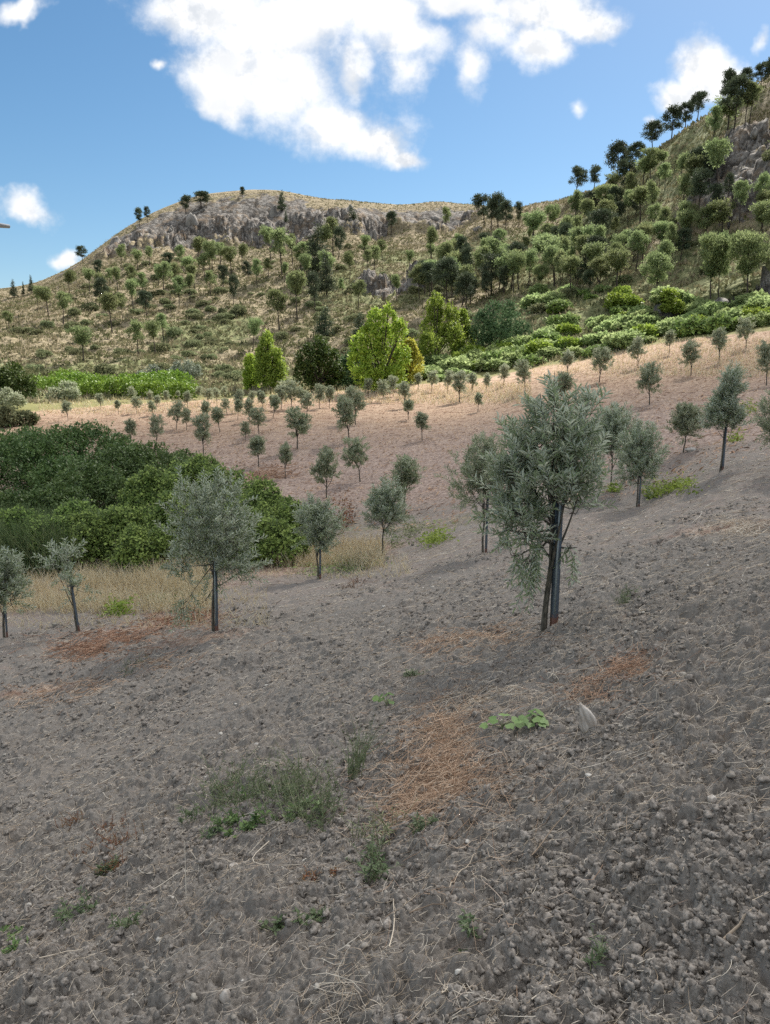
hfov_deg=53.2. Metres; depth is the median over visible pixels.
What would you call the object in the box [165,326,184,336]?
hill shrub
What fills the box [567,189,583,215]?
pine tree
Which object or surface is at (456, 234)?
pine tree
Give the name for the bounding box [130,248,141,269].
pine tree
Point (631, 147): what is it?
pine tree
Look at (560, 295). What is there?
leafy shrub
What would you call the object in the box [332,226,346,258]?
pine tree
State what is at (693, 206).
pine tree
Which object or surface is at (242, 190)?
pine tree
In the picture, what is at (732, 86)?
pine tree
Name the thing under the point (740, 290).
hill shrub
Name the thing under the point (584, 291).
leafy shrub
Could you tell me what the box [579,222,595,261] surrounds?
pine tree
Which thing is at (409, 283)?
rock outcrop
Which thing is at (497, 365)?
leafy shrub
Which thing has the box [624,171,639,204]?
pine tree
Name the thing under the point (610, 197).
pine tree
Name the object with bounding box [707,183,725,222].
pine tree
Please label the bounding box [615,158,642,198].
pine tree
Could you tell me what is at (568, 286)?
leafy shrub
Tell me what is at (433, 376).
olive tree
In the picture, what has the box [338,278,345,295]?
pine tree
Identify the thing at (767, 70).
pine tree
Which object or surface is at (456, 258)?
pine tree
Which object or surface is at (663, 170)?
pine tree
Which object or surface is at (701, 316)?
leafy shrub
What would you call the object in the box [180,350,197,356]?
hill shrub
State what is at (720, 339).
olive tree
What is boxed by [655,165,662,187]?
pine tree
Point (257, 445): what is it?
olive tree
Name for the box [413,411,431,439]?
olive tree
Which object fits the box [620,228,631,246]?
pine tree
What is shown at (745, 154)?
rock outcrop
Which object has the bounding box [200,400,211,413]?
olive tree
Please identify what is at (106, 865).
weed
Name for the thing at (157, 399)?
olive tree
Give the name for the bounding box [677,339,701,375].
olive tree
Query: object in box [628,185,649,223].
pine tree
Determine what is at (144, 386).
vine row
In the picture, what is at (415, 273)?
pine tree
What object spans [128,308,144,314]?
hill shrub
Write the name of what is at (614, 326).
leafy shrub
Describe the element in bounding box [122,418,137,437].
olive tree
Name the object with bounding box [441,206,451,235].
pine tree
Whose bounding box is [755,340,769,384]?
olive tree
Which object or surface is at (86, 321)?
hill shrub
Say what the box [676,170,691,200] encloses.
pine tree
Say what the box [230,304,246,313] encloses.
hill shrub
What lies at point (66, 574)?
olive tree
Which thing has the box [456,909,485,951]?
weed
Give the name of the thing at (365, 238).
pine tree
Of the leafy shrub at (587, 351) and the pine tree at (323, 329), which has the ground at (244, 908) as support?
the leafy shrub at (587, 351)
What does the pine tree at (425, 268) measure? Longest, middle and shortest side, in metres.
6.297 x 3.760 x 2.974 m
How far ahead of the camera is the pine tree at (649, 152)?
137.19 m
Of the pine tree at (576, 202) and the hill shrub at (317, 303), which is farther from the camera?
the pine tree at (576, 202)
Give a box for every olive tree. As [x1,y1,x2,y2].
[0,544,36,637]
[31,537,101,630]
[60,400,72,417]
[95,393,104,408]
[114,400,121,413]
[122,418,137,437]
[126,386,137,397]
[130,395,142,413]
[146,390,153,399]
[146,413,167,445]
[147,400,156,412]
[152,463,272,632]
[153,394,160,405]
[162,390,170,399]
[166,399,184,429]
[180,407,190,429]
[182,390,192,406]
[190,412,212,454]
[194,386,202,399]
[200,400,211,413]
[203,388,214,399]
[208,406,225,431]
[212,387,219,400]
[220,386,227,395]
[220,398,229,413]
[232,389,245,412]
[234,399,243,413]
[239,421,250,441]
[242,397,253,420]
[246,407,266,433]
[246,435,266,466]
[248,390,256,403]
[255,390,266,406]
[269,394,281,415]
[274,384,287,409]
[276,440,292,478]
[277,381,287,401]
[283,379,300,407]
[284,405,313,448]
[290,490,352,578]
[295,386,306,408]
[300,392,314,409]
[309,444,341,497]
[313,383,327,408]
[325,385,334,407]
[331,393,357,437]
[340,436,369,481]
[343,385,369,424]
[359,474,414,552]
[363,378,372,397]
[376,379,390,399]
[385,453,427,509]
[388,375,398,396]
[396,381,411,400]
[402,398,414,419]
[413,372,422,388]
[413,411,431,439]
[426,369,439,391]
[434,430,509,552]
[443,370,453,388]
[451,370,469,401]
[466,372,478,388]
[467,370,618,632]
[474,392,483,411]
[482,372,492,389]
[497,363,509,383]
[513,358,531,390]
[555,371,578,404]
[561,349,575,371]
[589,345,614,381]
[592,400,643,486]
[611,418,673,506]
[627,336,647,367]
[635,360,663,404]
[659,400,705,452]
[663,329,676,354]
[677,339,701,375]
[694,358,756,471]
[708,327,731,362]
[734,317,756,345]
[749,389,769,450]
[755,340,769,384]
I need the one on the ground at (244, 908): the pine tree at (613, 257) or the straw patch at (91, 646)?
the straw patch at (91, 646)
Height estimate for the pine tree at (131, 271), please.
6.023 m
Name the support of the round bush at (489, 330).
on the hill
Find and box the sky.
[0,0,769,287]
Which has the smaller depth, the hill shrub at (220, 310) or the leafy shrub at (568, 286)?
the leafy shrub at (568, 286)
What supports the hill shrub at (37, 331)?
on the hill
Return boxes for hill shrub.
[9,326,26,333]
[19,327,33,332]
[24,364,43,370]
[29,329,43,334]
[34,349,54,358]
[40,320,54,327]
[44,369,57,372]
[64,321,81,329]
[64,345,73,351]
[66,307,81,315]
[69,347,87,354]
[80,283,93,287]
[80,302,99,310]
[80,319,93,324]
[89,344,100,348]
[93,362,117,372]
[106,320,120,325]
[113,347,133,354]
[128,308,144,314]
[142,303,157,308]
[149,291,157,296]
[149,342,171,351]
[155,289,166,294]
[157,362,171,370]
[159,297,170,304]
[163,303,174,309]
[165,284,177,289]
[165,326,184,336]
[170,355,184,360]
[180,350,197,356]
[182,361,204,368]
[183,288,194,292]
[183,365,206,376]
[184,339,203,347]
[185,309,200,312]
[188,312,205,318]
[188,328,204,332]
[196,300,209,306]
[196,325,206,328]
[199,353,210,359]
[203,331,212,336]
[205,305,218,311]
[205,353,217,359]
[210,370,226,377]
[212,363,235,370]
[213,286,224,293]
[215,312,228,318]
[217,372,241,380]
[218,308,227,312]
[220,318,233,323]
[222,313,234,318]
[229,306,245,314]
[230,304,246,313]
[230,370,245,375]
[274,331,288,339]
[290,296,300,302]
[291,326,303,330]
[303,301,322,306]
[312,311,324,319]
[315,306,325,310]
[330,325,340,332]
[334,263,347,269]
[340,347,353,353]
[342,315,354,322]
[342,337,358,345]
[344,243,351,248]
[349,313,365,319]
[357,243,369,249]
[405,328,419,337]
[406,285,422,293]
[527,302,547,313]
[558,287,578,297]
[607,233,620,240]
[609,275,632,282]
[681,240,696,246]
[698,264,705,273]
[731,287,753,295]
[762,149,769,161]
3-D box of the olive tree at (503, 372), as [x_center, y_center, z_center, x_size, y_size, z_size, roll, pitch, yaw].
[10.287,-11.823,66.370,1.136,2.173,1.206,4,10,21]
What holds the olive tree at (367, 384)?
on the ground at (244, 908)
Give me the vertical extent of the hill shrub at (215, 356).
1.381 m
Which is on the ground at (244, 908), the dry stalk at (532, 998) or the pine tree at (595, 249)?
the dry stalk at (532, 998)
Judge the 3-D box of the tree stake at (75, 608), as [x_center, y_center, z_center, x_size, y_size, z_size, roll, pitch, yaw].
[-5.410,1.716,13.399,0.178,1.255,0.112,-5,11,-28]
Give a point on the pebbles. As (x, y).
(30, 1002)
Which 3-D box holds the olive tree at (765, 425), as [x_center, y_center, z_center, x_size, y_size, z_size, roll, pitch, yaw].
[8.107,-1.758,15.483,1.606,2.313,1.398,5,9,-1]
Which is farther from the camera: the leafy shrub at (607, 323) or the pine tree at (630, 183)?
the pine tree at (630, 183)
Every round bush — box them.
[0,358,43,398]
[0,403,41,427]
[324,350,373,387]
[465,296,532,346]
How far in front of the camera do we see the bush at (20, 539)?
20.09 m
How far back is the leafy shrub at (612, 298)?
90.55 m
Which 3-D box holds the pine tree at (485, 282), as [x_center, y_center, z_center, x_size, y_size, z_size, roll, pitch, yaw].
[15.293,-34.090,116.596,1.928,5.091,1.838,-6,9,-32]
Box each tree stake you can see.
[3,585,7,637]
[67,584,79,630]
[210,559,217,630]
[318,540,320,578]
[484,493,488,552]
[550,503,562,625]
[638,471,641,506]
[722,422,727,470]
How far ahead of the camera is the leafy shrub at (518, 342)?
85.30 m
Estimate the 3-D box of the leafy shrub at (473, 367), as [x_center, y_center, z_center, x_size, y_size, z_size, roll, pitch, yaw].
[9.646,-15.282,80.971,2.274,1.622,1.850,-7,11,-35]
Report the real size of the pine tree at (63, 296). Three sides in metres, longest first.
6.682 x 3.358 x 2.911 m
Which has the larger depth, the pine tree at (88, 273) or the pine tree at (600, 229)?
the pine tree at (88, 273)
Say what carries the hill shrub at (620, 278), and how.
on the hill
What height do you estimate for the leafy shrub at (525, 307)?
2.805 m
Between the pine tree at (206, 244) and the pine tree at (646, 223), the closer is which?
the pine tree at (646, 223)
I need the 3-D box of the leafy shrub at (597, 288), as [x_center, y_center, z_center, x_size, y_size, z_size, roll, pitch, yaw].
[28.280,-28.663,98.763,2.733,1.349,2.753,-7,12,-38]
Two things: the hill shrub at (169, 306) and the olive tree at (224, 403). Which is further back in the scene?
the hill shrub at (169, 306)
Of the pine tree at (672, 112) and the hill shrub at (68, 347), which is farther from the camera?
the pine tree at (672, 112)
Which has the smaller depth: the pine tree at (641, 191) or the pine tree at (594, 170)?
the pine tree at (641, 191)
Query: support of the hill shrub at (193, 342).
on the hill
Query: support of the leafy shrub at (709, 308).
on the hill
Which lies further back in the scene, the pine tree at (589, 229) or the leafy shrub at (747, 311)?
the pine tree at (589, 229)
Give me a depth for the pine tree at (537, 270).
107.91 m
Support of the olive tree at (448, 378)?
on the ground at (244, 908)
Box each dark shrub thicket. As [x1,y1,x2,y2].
[0,414,137,510]
[0,439,200,514]
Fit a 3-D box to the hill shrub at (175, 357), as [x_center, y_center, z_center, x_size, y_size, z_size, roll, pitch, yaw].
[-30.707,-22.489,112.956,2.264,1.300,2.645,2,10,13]
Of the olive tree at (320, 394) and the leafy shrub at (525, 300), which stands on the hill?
the leafy shrub at (525, 300)
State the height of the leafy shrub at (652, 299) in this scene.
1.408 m
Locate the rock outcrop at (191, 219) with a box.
[185,212,197,226]
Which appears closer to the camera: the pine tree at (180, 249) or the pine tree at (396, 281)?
the pine tree at (396, 281)
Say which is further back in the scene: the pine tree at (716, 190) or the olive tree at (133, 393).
the pine tree at (716, 190)
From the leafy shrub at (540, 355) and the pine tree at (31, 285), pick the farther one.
the pine tree at (31, 285)
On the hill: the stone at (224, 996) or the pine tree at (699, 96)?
the pine tree at (699, 96)
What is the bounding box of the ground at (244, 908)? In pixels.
[0,322,769,1023]
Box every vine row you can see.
[23,374,200,390]
[31,368,194,387]
[49,367,186,381]
[69,376,196,398]
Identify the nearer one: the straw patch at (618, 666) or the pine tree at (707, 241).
the straw patch at (618, 666)
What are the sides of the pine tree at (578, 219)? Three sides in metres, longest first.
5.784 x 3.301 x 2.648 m
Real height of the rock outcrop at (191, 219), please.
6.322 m
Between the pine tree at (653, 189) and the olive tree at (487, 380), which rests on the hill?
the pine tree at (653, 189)
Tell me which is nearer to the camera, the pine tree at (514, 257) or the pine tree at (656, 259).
the pine tree at (656, 259)
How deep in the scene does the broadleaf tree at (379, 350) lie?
72.32 m
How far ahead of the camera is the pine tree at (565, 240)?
111.72 m
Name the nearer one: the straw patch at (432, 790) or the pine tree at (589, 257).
the straw patch at (432, 790)
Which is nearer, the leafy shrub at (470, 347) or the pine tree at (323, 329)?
the leafy shrub at (470, 347)
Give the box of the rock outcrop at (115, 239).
[109,236,120,245]
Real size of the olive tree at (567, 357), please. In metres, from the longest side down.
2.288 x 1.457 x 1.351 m
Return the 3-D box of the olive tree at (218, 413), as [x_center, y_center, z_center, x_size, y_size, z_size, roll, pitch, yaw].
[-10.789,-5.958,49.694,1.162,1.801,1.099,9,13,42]
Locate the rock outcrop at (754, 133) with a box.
[750,127,758,138]
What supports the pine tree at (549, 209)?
on the hill
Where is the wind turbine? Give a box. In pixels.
[0,223,9,227]
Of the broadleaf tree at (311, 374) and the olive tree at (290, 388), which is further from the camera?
the broadleaf tree at (311, 374)
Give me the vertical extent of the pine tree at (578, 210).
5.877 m
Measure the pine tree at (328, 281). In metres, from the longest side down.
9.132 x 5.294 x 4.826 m
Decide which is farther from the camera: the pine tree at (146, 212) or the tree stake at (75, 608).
the pine tree at (146, 212)
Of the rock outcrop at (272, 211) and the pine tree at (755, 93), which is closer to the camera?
the pine tree at (755, 93)
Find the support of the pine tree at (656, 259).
on the hill
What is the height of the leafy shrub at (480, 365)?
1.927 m
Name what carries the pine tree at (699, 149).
on the hill
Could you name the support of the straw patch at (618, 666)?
on the ground at (244, 908)
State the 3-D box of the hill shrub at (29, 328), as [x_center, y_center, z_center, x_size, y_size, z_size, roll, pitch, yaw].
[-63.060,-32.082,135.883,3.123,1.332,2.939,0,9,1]
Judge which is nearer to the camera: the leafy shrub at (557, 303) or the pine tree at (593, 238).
the leafy shrub at (557, 303)
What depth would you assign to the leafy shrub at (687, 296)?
81.36 m
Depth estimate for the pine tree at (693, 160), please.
114.28 m
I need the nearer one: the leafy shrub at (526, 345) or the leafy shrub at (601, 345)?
the leafy shrub at (601, 345)
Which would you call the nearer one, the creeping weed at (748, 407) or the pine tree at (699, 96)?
the creeping weed at (748, 407)
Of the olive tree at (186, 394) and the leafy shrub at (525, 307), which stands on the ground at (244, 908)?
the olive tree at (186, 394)
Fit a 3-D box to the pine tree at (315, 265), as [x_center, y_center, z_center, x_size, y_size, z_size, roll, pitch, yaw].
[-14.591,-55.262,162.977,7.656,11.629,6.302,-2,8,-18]
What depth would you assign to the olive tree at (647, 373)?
38.84 m
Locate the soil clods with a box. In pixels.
[0,497,769,1023]
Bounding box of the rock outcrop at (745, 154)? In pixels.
[739,151,748,161]
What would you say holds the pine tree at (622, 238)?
on the hill
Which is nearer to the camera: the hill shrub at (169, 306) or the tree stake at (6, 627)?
the tree stake at (6, 627)
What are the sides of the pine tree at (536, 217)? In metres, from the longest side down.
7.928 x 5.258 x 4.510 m
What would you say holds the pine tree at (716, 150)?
on the hill
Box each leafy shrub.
[414,371,428,379]
[421,364,444,377]
[423,353,449,365]
[426,374,444,381]
[436,356,461,367]
[443,356,475,370]
[446,366,467,371]
[448,367,475,375]
[449,350,466,357]
[450,344,469,353]
[463,343,485,352]
[463,348,488,360]
[468,359,481,371]
[473,358,486,371]
[479,347,512,360]
[482,357,512,371]
[486,346,511,351]
[487,360,512,369]
[489,337,509,343]
[491,341,515,348]
[491,351,522,364]
[505,345,530,355]
[507,337,528,347]
[510,334,531,344]
[516,353,549,366]
[518,292,539,309]
[521,295,537,305]
[523,337,548,346]
[523,338,553,355]
[527,282,549,293]
[529,328,561,340]
[530,326,558,335]
[534,290,559,303]
[534,352,552,358]
[537,346,564,357]
[538,288,551,293]
[541,324,557,328]
[543,311,580,326]
[544,289,565,299]
[545,298,573,312]
[546,307,558,314]
[551,338,572,350]
[555,322,581,333]
[555,335,583,348]
[556,283,577,291]
[560,345,583,357]
[564,331,579,335]
[574,288,591,297]
[579,330,610,345]
[581,345,600,356]
[583,293,598,299]
[584,317,593,324]
[585,320,602,330]
[590,343,613,352]
[592,325,609,332]
[593,284,611,291]
[595,314,609,323]
[600,316,620,328]
[601,330,630,348]
[602,291,625,309]
[608,304,634,315]
[608,320,630,330]
[608,328,646,349]
[609,313,624,319]
[610,285,631,294]
[620,313,635,324]
[622,293,644,308]
[622,319,647,330]
[627,304,653,313]
[630,307,663,317]
[630,322,658,337]
[632,312,661,324]
[643,335,657,342]
[648,293,668,304]
[649,285,684,299]
[654,315,685,326]
[656,324,670,335]
[657,298,686,313]
[658,287,680,302]
[668,313,704,336]
[678,289,698,305]
[679,296,714,314]
[681,310,706,317]
[689,301,728,315]
[691,313,707,319]
[693,317,732,332]
[697,300,731,308]
[700,310,739,333]
[711,306,740,315]
[724,307,741,317]
[729,288,767,306]
[731,310,769,328]
[735,294,769,306]
[736,294,764,307]
[740,306,764,320]
[741,303,767,309]
[743,296,769,308]
[752,306,769,321]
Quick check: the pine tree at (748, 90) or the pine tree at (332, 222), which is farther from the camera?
the pine tree at (332, 222)
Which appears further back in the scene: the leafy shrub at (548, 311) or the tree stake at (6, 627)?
the leafy shrub at (548, 311)
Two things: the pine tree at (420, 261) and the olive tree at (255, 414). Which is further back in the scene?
the pine tree at (420, 261)
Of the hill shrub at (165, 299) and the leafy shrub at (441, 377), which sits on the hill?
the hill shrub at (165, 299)
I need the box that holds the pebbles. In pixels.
[0,488,769,1019]
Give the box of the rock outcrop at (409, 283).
[407,278,412,286]
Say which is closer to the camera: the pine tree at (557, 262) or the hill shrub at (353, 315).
the pine tree at (557, 262)
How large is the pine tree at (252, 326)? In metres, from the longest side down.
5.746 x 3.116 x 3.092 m
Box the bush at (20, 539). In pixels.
[0,498,101,578]
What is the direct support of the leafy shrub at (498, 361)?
on the hill
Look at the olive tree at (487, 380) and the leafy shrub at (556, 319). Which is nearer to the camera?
the olive tree at (487, 380)
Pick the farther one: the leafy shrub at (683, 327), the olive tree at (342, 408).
the leafy shrub at (683, 327)
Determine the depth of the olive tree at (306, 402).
56.22 m
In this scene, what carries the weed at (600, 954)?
on the ground at (244, 908)
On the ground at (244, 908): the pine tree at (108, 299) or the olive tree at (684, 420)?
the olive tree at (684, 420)
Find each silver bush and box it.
[0,386,27,409]
[44,379,81,401]
[135,364,162,373]
[166,356,202,380]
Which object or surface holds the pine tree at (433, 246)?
on the hill
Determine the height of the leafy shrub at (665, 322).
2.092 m
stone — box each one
[219,989,229,1003]
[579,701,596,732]
[614,784,623,795]
[685,447,695,451]
[707,794,716,803]
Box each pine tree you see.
[0,310,14,327]
[8,279,17,297]
[27,274,33,292]
[32,285,39,304]
[33,285,52,315]
[55,290,72,324]
[62,268,77,294]
[64,325,94,360]
[75,245,87,260]
[82,267,94,293]
[91,259,102,272]
[93,271,105,295]
[93,277,109,304]
[98,291,121,332]
[105,268,112,279]
[109,266,120,289]
[115,243,126,267]
[116,291,126,317]
[123,278,139,309]
[124,318,145,353]
[125,265,138,278]
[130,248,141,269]
[134,207,142,225]
[136,272,148,288]
[136,290,151,315]
[143,206,150,222]
[144,246,152,263]
[144,319,162,353]
[153,261,173,289]
[155,313,169,340]
[160,252,174,264]
[169,261,183,277]
[172,275,187,304]
[173,244,185,260]
[178,193,190,213]
[180,255,195,283]
[184,272,195,301]
[185,264,197,288]
[192,190,211,208]
[192,236,205,267]
[196,252,210,276]
[201,239,220,271]
[205,270,217,294]
[214,241,225,264]
[216,265,228,286]
[219,244,236,273]
[227,273,240,303]
[238,242,249,268]
[239,186,245,194]
[241,260,252,279]
[246,317,263,351]
[251,258,262,279]
[258,224,274,260]
[263,258,272,276]
[265,288,289,330]
[268,225,294,274]
[277,189,288,210]
[281,261,289,285]
[284,233,295,264]
[285,269,307,321]
[291,241,309,269]
[297,253,311,276]
[300,222,332,276]
[305,271,321,310]
[311,304,337,335]
[315,224,332,245]
[316,249,335,274]
[316,251,339,296]
[323,216,339,255]
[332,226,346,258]
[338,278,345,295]
[342,251,354,281]
[345,205,360,221]
[350,279,366,308]
[350,312,365,334]
[360,234,371,248]
[362,249,371,270]
[369,244,380,269]
[377,239,387,259]
[384,210,397,235]
[391,273,400,302]
[406,250,414,263]
[408,262,426,299]
[415,259,428,294]
[419,261,435,296]
[423,258,437,291]
[425,243,436,257]
[426,225,438,258]
[430,256,460,302]
[433,244,443,258]
[437,239,453,257]
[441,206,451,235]
[446,256,461,297]
[449,240,463,250]
[449,250,467,265]
[452,233,462,240]
[453,235,469,253]
[453,264,475,304]
[453,270,475,308]
[460,245,473,273]
[465,276,479,304]
[470,193,489,225]
[470,245,493,285]
[477,251,503,295]
[479,232,490,246]
[479,235,492,245]
[480,270,492,299]
[482,237,505,254]
[484,200,501,229]
[486,191,506,228]
[491,228,508,243]
[492,250,522,291]
[494,256,512,292]
[496,198,513,229]
[498,264,510,293]
[504,248,526,291]
[505,241,527,277]
[507,248,525,289]
[513,200,522,219]
[521,207,547,235]
[522,236,529,247]
[523,246,539,286]
[530,232,557,264]
[532,262,548,283]
[537,222,556,235]
[539,234,569,280]
[541,244,566,285]
[544,202,561,221]
[551,225,558,236]
[551,249,567,285]
[556,221,573,241]
[557,214,575,234]
[558,254,582,288]
[559,235,570,279]
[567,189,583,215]
[568,165,588,190]
[568,246,575,256]
[569,225,583,257]
[571,213,583,227]
[572,257,589,283]
[573,192,587,213]
[573,233,592,262]
[578,196,595,216]
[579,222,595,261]
[580,241,607,282]
[582,242,606,280]
[582,268,595,291]
[583,190,599,217]
[583,234,612,254]
[585,207,620,233]
[586,255,612,283]
[589,164,601,188]
[593,183,621,201]
[593,223,606,239]
[596,198,617,235]
[600,248,632,285]
[603,138,632,183]
[604,168,620,185]
[607,194,615,203]
[607,240,624,283]
[608,187,624,213]
[609,232,631,248]
[610,217,620,233]
[612,201,626,217]
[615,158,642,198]
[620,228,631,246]
[623,189,633,222]
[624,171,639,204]
[624,226,637,261]
[625,140,645,172]
[626,229,651,270]
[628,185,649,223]
[629,195,639,210]
[633,222,655,263]
[634,157,655,185]
[637,250,674,287]
[639,118,665,146]
[639,146,666,178]
[640,220,653,249]
[645,179,660,222]
[645,202,662,226]
[651,221,676,242]
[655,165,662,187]
[656,206,673,231]
[656,239,677,273]
[657,162,672,189]
[658,151,668,162]
[660,102,683,139]
[663,223,678,263]
[672,226,692,259]
[675,150,689,175]
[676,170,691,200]
[676,198,694,239]
[676,207,695,249]
[677,100,696,127]
[679,203,701,235]
[684,153,705,200]
[686,145,713,171]
[688,166,715,208]
[688,181,697,202]
[690,90,709,117]
[692,205,720,232]
[697,231,729,299]
[702,136,734,184]
[704,162,718,186]
[705,104,724,137]
[706,197,738,232]
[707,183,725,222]
[707,229,735,297]
[712,95,744,129]
[718,71,752,129]
[719,67,740,115]
[722,229,769,292]
[723,172,735,197]
[732,179,753,223]
[739,80,758,125]
[740,66,754,80]
[741,82,764,123]
[748,199,769,233]
[751,60,769,84]
[753,171,769,197]
[754,189,769,223]
[758,208,769,223]
[763,57,769,74]
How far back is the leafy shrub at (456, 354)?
85.48 m
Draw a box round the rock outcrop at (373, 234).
[370,229,376,239]
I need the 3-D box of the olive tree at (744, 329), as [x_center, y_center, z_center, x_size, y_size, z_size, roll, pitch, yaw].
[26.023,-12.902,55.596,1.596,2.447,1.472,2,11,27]
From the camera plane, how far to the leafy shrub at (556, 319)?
89.18 m
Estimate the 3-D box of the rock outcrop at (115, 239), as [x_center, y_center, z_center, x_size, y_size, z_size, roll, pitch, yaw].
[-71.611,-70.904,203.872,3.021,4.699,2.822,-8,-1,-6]
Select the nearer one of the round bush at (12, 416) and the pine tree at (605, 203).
the round bush at (12, 416)
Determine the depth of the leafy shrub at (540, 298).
98.70 m
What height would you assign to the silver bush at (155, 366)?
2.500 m
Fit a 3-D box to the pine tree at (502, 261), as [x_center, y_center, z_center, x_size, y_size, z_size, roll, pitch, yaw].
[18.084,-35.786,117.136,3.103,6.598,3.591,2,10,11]
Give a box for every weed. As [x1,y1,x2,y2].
[0,924,28,953]
[52,886,98,930]
[54,808,143,872]
[93,854,119,876]
[97,593,139,616]
[107,905,146,929]
[117,653,148,677]
[138,591,227,608]
[177,800,225,838]
[184,739,351,831]
[210,786,321,837]
[258,914,285,935]
[278,554,391,575]
[291,906,330,925]
[302,865,338,880]
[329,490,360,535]
[331,713,391,781]
[340,796,417,850]
[341,576,368,589]
[344,822,402,883]
[372,692,394,705]
[378,515,437,548]
[403,668,426,676]
[405,811,439,834]
[415,519,459,549]
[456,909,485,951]
[479,708,548,730]
[579,923,609,971]
[602,480,622,494]
[609,583,641,604]
[642,471,703,499]
[727,427,748,441]
[738,397,762,415]
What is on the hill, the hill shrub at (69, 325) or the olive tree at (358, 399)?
the hill shrub at (69, 325)
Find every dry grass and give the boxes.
[0,530,413,630]
[37,335,769,414]
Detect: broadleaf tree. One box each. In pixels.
[241,353,259,389]
[250,329,289,388]
[292,333,348,389]
[346,300,411,391]
[388,337,424,383]
[414,290,469,360]
[445,308,476,347]
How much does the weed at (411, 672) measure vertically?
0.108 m
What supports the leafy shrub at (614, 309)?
on the hill
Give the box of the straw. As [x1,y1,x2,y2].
[0,442,769,1023]
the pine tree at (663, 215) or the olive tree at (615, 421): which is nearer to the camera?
the olive tree at (615, 421)
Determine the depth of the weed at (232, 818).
4.14 m
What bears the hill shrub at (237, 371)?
on the hill
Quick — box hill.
[0,77,769,402]
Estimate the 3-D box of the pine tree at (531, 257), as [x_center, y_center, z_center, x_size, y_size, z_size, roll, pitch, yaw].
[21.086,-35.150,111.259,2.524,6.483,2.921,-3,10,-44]
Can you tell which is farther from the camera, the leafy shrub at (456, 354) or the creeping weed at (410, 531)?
the leafy shrub at (456, 354)
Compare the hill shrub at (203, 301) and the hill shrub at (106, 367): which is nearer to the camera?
the hill shrub at (106, 367)
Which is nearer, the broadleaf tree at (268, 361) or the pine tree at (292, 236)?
the broadleaf tree at (268, 361)
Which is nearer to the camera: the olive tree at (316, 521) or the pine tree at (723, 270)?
the olive tree at (316, 521)
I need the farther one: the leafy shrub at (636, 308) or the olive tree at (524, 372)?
the leafy shrub at (636, 308)
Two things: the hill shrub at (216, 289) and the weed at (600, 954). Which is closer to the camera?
the weed at (600, 954)
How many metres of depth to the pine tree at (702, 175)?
105.40 m
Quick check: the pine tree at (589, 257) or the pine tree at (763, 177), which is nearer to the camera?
the pine tree at (763, 177)
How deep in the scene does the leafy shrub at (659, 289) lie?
81.31 m
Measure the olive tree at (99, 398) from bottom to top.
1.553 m
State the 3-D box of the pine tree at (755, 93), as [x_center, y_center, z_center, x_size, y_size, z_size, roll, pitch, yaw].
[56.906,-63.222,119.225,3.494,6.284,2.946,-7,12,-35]
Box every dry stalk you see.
[39,949,81,957]
[151,858,239,890]
[184,840,186,898]
[252,841,300,864]
[389,898,394,945]
[409,903,446,913]
[449,853,476,886]
[484,882,503,922]
[531,980,563,999]
[532,804,573,854]
[723,908,757,939]
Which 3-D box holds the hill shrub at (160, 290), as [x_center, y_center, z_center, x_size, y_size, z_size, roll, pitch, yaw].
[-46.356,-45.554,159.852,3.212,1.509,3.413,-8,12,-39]
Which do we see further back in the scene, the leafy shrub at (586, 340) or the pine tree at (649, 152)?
the pine tree at (649, 152)
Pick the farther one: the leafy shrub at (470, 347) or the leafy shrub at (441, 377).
the leafy shrub at (470, 347)
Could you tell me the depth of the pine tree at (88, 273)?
165.53 m
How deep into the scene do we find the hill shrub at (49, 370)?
101.21 m
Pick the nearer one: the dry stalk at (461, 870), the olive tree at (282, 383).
the dry stalk at (461, 870)
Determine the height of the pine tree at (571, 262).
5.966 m
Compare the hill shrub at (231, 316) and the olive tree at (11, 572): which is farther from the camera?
the hill shrub at (231, 316)
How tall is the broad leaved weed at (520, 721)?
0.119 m
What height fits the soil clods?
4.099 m
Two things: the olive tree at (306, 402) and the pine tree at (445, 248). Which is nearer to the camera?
the olive tree at (306, 402)
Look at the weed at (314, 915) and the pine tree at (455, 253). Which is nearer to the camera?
the weed at (314, 915)
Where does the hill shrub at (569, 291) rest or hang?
on the hill
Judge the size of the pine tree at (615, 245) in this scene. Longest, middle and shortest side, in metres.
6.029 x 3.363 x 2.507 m
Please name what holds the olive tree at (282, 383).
on the ground at (244, 908)
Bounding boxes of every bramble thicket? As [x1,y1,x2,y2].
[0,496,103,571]
[57,450,330,573]
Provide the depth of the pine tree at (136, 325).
111.37 m
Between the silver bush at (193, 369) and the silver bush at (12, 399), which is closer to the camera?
the silver bush at (12, 399)
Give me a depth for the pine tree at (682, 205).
104.77 m
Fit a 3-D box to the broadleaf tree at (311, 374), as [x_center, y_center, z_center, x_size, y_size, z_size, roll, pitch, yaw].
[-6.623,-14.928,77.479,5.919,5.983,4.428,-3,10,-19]
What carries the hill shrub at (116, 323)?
on the hill
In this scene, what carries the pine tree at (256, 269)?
on the hill
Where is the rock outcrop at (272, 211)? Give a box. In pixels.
[268,205,276,216]
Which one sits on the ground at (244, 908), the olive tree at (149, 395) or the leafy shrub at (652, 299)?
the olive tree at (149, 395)
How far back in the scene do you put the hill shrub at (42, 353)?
113.51 m
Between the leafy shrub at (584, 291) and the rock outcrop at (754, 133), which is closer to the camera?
the leafy shrub at (584, 291)
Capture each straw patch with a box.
[0,644,218,733]
[7,598,272,684]
[224,455,319,483]
[295,652,612,998]
[301,934,392,1023]
[350,601,589,678]
[383,662,660,745]
[523,636,715,752]
[633,501,769,545]
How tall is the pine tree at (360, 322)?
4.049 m

